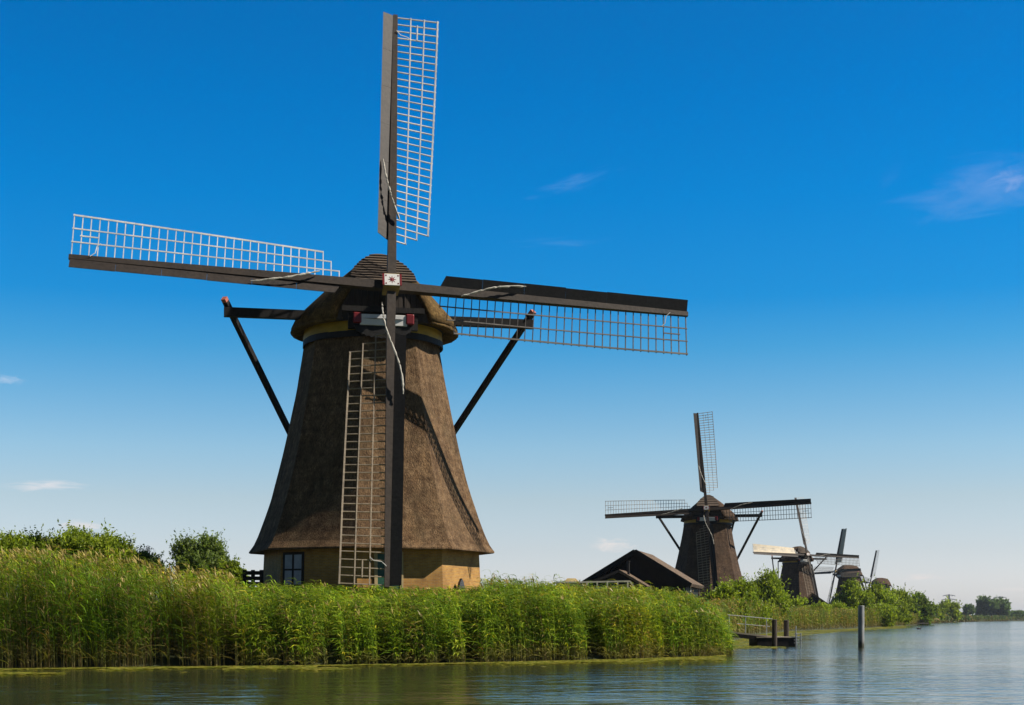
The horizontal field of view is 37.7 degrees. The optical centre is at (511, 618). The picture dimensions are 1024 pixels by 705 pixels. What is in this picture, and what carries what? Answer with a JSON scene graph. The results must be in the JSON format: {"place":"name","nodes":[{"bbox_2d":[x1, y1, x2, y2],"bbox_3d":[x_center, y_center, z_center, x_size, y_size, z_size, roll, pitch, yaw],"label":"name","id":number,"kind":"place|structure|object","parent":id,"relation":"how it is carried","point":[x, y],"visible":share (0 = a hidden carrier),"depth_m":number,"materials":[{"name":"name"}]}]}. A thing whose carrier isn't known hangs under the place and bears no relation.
{"place":"outdoors","nodes":[
{"label":"outdoors","id":0,"kind":"place"},
{"bbox_2d":[0,621,1023,704],"bbox_3d":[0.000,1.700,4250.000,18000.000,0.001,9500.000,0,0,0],"label":"water","id":1,"kind":"structure","parent":0,"point":[967,663],"depth_m":41.46,"materials":[{"name":"blue liquid"}]},
{"bbox_2d":[0,655,725,674],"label":"floating weed","id":2,"kind":"object","parent":1,"relation":"on","point":[315,668],"visible":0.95,"depth_m":53.85,"materials":[{"name":"green plant"}]},
{"bbox_2d":[734,639,784,647],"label":"floating weed","id":3,"kind":"object","parent":1,"relation":"on","point":[740,640],"visible":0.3,"depth_m":94.37,"materials":[{"name":"green plant"}]},
{"bbox_2d":[727,614,800,645],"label":"jetty","id":4,"kind":"object","parent":1,"relation":"on","point":[774,639],"visible":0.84,"depth_m":94.03,"materials":[{"name":"grey wood"}]},
{"bbox_2d":[758,625,906,635],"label":"floating weed","id":5,"kind":"object","parent":1,"relation":"on","point":[792,633],"visible":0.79,"depth_m":201.89,"materials":[{"name":"green plant"}]},
{"bbox_2d":[858,605,863,646],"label":"mooring post","id":6,"kind":"object","parent":1,"relation":"in","point":[860,625],"visible":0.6,"depth_m":90.85,"materials":[{"name":"grey metal"}]},
{"bbox_2d":[0,604,1023,667],"bbox_3d":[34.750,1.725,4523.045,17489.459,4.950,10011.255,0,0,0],"label":"ground","id":7,"kind":"structure","parent":0,"point":[175,661],"depth_m":55.06,"materials":[{"name":"green plant"}]},
{"bbox_2d":[0,527,42,578],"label":"bush","id":8,"kind":"object","parent":7,"relation":"on","point":[9,541],"visible":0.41,"depth_m":65.62,"materials":[{"name":"green plant"}]},
{"bbox_2d":[22,523,53,581],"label":"bush","id":9,"kind":"object","parent":7,"relation":"on","point":[39,540],"visible":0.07,"depth_m":67.66,"materials":[{"name":"green plant"}]},
{"bbox_2d":[39,518,141,579],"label":"bush","id":10,"kind":"object","parent":7,"relation":"on","point":[74,538],"visible":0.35,"depth_m":65.39,"materials":[{"name":"green plant"}]},
{"bbox_2d":[0,539,257,667],"bbox_3d":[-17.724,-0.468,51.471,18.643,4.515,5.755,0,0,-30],"label":"reeds","id":11,"kind":"object","parent":7,"relation":"on","point":[118,628],"visible":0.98,"depth_m":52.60,"materials":[{"name":"green plant"}]},
{"bbox_2d":[111,544,171,592],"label":"bush","id":12,"kind":"object","parent":7,"relation":"on","point":[151,557],"visible":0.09,"depth_m":69.63,"materials":[{"name":"green plant"}]},
{"bbox_2d":[165,527,235,586],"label":"bush","id":13,"kind":"object","parent":7,"relation":"on","point":[204,551],"visible":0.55,"depth_m":91.31,"materials":[{"name":"green plant"}]},
{"bbox_2d":[214,553,250,587],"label":"bush","id":14,"kind":"object","parent":7,"relation":"on","point":[235,569],"visible":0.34,"depth_m":79.64,"materials":[{"name":"green plant"}]},
{"bbox_2d":[242,570,263,588],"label":"plank fence","id":15,"kind":"object","parent":7,"relation":"on","point":[252,573],"visible":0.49,"depth_m":68.89,"materials":[{"name":"black wood"}]},
{"bbox_2d":[68,12,687,597],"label":"windmill","id":16,"kind":"object","parent":7,"relation":"on","point":[370,488],"visible":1,"depth_m":68.67,"materials":[{"name":"brown wood"}]},
{"bbox_2d":[282,552,304,586],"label":"window","id":17,"kind":"structure","parent":16,"relation":"in","point":[293,562],"depth_m":68.29,"materials":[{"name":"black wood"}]},
{"bbox_2d":[374,551,403,597],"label":"door","id":18,"kind":"structure","parent":16,"relation":"in","point":[377,572],"depth_m":67.33,"materials":[{"name":"green paint"}]},
{"bbox_2d":[457,578,464,589],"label":"arched window","id":19,"kind":"structure","parent":16,"relation":"in","point":[460,583],"depth_m":69.44,"materials":[{"name":"glass"}]},
{"bbox_2d":[222,571,741,665],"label":"reeds","id":20,"kind":"object","parent":7,"relation":"on","point":[499,619],"visible":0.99,"depth_m":59.62,"materials":[{"name":"green plant"}]},
{"bbox_2d":[555,578,583,587],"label":"hut","id":21,"kind":"object","parent":7,"relation":"on","point":[571,581],"visible":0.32,"depth_m":145.00,"materials":[{"name":"beige paint"}]},
{"bbox_2d":[575,580,634,588],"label":"railing","id":22,"kind":"object","parent":7,"relation":"on","point":[597,582],"visible":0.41,"depth_m":116.95,"materials":[{"name":"grey metal"}]},
{"bbox_2d":[589,561,651,589],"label":"shed","id":23,"kind":"structure","parent":7,"relation":"on","point":[620,575],"depth_m":122.05,"materials":[{"name":"black wood"}]},
{"bbox_2d":[583,549,703,596],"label":"barn","id":24,"kind":"structure","parent":7,"relation":"on","point":[653,570],"depth_m":125.35,"materials":[{"name":"black wood"}]},
{"bbox_2d":[605,411,811,597],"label":"windmill","id":25,"kind":"object","parent":7,"relation":"on","point":[707,556],"visible":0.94,"depth_m":205.69,"materials":[{"name":"brown wood"}]},
{"bbox_2d":[700,580,751,619],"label":"bush","id":26,"kind":"object","parent":7,"relation":"on","point":[725,591],"visible":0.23,"depth_m":139.33,"materials":[{"name":"green plant"}]},
{"bbox_2d":[720,572,776,626],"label":"bush","id":27,"kind":"object","parent":7,"relation":"on","point":[743,586],"visible":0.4,"depth_m":170.80,"materials":[{"name":"green plant"}]},
{"bbox_2d":[747,564,794,623],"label":"bush","id":28,"kind":"object","parent":7,"relation":"on","point":[770,582],"visible":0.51,"depth_m":198.45,"materials":[{"name":"green plant"}]},
{"bbox_2d":[752,497,859,604],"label":"windmill","id":29,"kind":"object","parent":7,"relation":"on","point":[797,567],"visible":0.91,"depth_m":351.49,"materials":[{"name":"brown wood"}]},
{"bbox_2d":[786,593,831,612],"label":"bush","id":30,"kind":"object","parent":7,"relation":"on","point":[800,599],"visible":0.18,"depth_m":243.41,"materials":[{"name":"green plant"}]},
{"bbox_2d":[802,593,827,606],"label":"shed","id":31,"kind":"structure","parent":7,"relation":"on","point":[815,598],"depth_m":338.06,"materials":[{"name":"black wood"}]},
{"bbox_2d":[699,595,934,638],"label":"reeds","id":32,"kind":"object","parent":7,"relation":"on","point":[815,618],"visible":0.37,"depth_m":216.63,"materials":[{"name":"green plant"}]},
{"bbox_2d":[813,528,866,603],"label":"windmill","id":33,"kind":"object","parent":7,"relation":"on","point":[842,573],"visible":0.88,"depth_m":473.27,"materials":[{"name":"brown wood"}]},
{"bbox_2d":[830,599,856,613],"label":"bush","id":34,"kind":"object","parent":7,"relation":"on","point":[839,605],"visible":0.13,"depth_m":283.48,"materials":[{"name":"green plant"}]},
{"bbox_2d":[830,573,883,619],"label":"willow","id":35,"kind":"object","parent":7,"relation":"on","point":[853,594],"visible":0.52,"depth_m":298.15,"materials":[{"name":"green plant"}]},
{"bbox_2d":[860,550,891,600],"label":"windmill","id":36,"kind":"object","parent":7,"relation":"on","point":[881,580],"visible":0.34,"depth_m":623.66,"materials":[{"name":"grey wood"}]},
{"bbox_2d":[861,575,905,608],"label":"willow","id":37,"kind":"object","parent":7,"relation":"on","point":[884,596],"visible":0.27,"depth_m":328.27,"materials":[{"name":"green plant"}]},
{"bbox_2d":[868,597,914,626],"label":"willow","id":38,"kind":"object","parent":7,"relation":"on","point":[890,615],"visible":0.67,"depth_m":319.63,"materials":[{"name":"green plant"}]},
{"bbox_2d":[887,584,916,624],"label":"willow","id":39,"kind":"object","parent":7,"relation":"on","point":[908,606],"visible":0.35,"depth_m":383.38,"materials":[{"name":"green plant"}]},
{"bbox_2d":[910,590,938,624],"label":"round tree","id":40,"kind":"object","parent":7,"relation":"on","point":[924,607],"visible":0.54,"depth_m":458.01,"materials":[{"name":"green plant"}]},
{"bbox_2d":[932,602,945,620],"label":"round tree","id":41,"kind":"object","parent":7,"relation":"on","point":[938,609],"visible":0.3,"depth_m":619.10,"materials":[{"name":"green plant"}]},
{"bbox_2d":[942,594,955,600],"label":"power pylon","id":42,"kind":"object","parent":7,"relation":"on","point":[949,595],"visible":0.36,"depth_m":1899.71,"materials":[{"name":"metal"}]},
{"bbox_2d":[939,596,962,621],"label":"round tree","id":43,"kind":"object","parent":7,"relation":"on","point":[951,609],"visible":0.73,"depth_m":736.51,"materials":[{"name":"green plant"}]},
{"bbox_2d":[962,603,975,614],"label":"distant tree","id":44,"kind":"object","parent":7,"relation":"on","point":[969,608],"visible":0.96,"depth_m":1176.72,"materials":[{"name":"green plant"}]},
{"bbox_2d":[932,613,1023,622],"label":"reeds","id":45,"kind":"object","parent":7,"relation":"on","point":[965,618],"visible":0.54,"depth_m":942.01,"materials":[{"name":"green plant"}]},
{"bbox_2d":[974,594,1000,615],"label":"distant tree","id":46,"kind":"object","parent":7,"relation":"on","point":[986,606],"visible":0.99,"depth_m":1254.93,"materials":[{"name":"green plant"}]},
{"bbox_2d":[992,597,1011,615],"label":"distant tree","id":47,"kind":"object","parent":7,"relation":"on","point":[1005,603],"visible":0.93,"depth_m":1255.88,"materials":[{"name":"green plant"}]},
{"bbox_2d":[1007,610,1023,617],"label":"distant tree","id":48,"kind":"object","parent":7,"relation":"on","point":[1015,613],"visible":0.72,"depth_m":1344.89,"materials":[{"name":"green plant"}]},
{"bbox_2d":[0,0,1023,614],"label":"sky","id":49,"kind":"structure","parent":0,"point":[832,191],"materials":[{"name":"blue"}]}
]}

